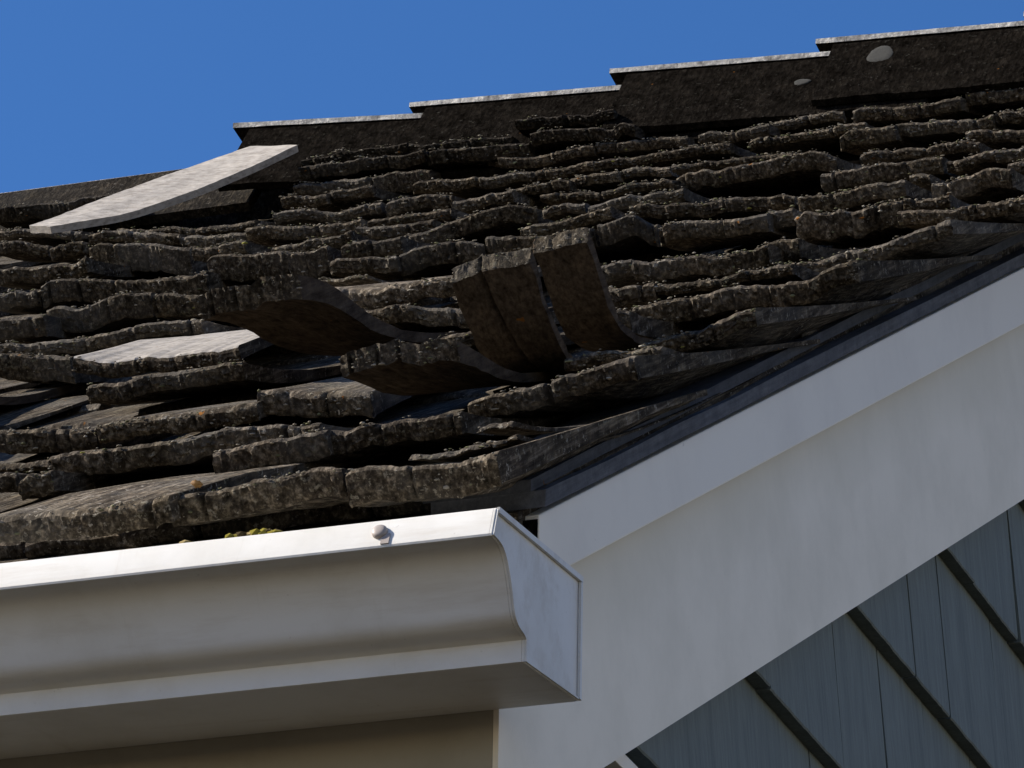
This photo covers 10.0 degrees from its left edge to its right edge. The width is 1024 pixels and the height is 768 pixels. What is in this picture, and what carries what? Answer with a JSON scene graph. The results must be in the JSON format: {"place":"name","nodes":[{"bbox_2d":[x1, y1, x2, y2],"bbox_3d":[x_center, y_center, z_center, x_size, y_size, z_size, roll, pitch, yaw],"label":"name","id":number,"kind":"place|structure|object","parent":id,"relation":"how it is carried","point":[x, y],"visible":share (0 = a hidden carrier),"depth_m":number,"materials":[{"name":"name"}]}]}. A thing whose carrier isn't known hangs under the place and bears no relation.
{"place":"outdoors","nodes":[
{"label":"outdoors","id":0,"kind":"place"},
{"bbox_2d":[0,11,1023,767],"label":"house","id":1,"kind":"structure","parent":0,"point":[782,529],"depth_m":4.99,"materials":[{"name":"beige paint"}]},
{"bbox_2d":[29,145,297,233],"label":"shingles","id":2,"kind":"object","parent":1,"relation":"on","point":[167,190],"visible":1,"depth_m":6.96,"materials":[{"name":"grey wood"}]},
{"bbox_2d":[190,480,202,487],"bbox_3d":[-0.216,0.068,4.009,0.010,0.006,0.005,-7,-24,18],"label":"dry leaf","id":3,"kind":"object","parent":1,"relation":"attached to","point":[196,484],"visible":1,"depth_m":4.01,"materials":[{"name":"brown plant"}]},
{"bbox_2d":[0,507,582,759],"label":"gutter","id":4,"kind":"object","parent":1,"relation":"attached to","point":[441,614],"visible":1,"depth_m":3.92,"materials":[{"name":"white metal"}]},
{"bbox_2d":[178,528,282,543],"bbox_3d":[-0.187,0.110,3.943,0.081,0.019,0.031,-7,-24,18],"label":"moss","id":5,"kind":"object","parent":4,"relation":"in","point":[256,531],"visible":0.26,"depth_m":3.93,"materials":[{"name":"green plant"}]},
{"bbox_2d":[0,88,1023,534],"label":"lichen","id":6,"kind":"object","parent":1,"relation":"on","point":[484,268],"visible":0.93,"depth_m":5.64},
{"bbox_2d":[0,0,1023,192],"label":"sky","id":7,"kind":"structure","parent":0,"point":[91,90],"materials":[{"name":"blue"}]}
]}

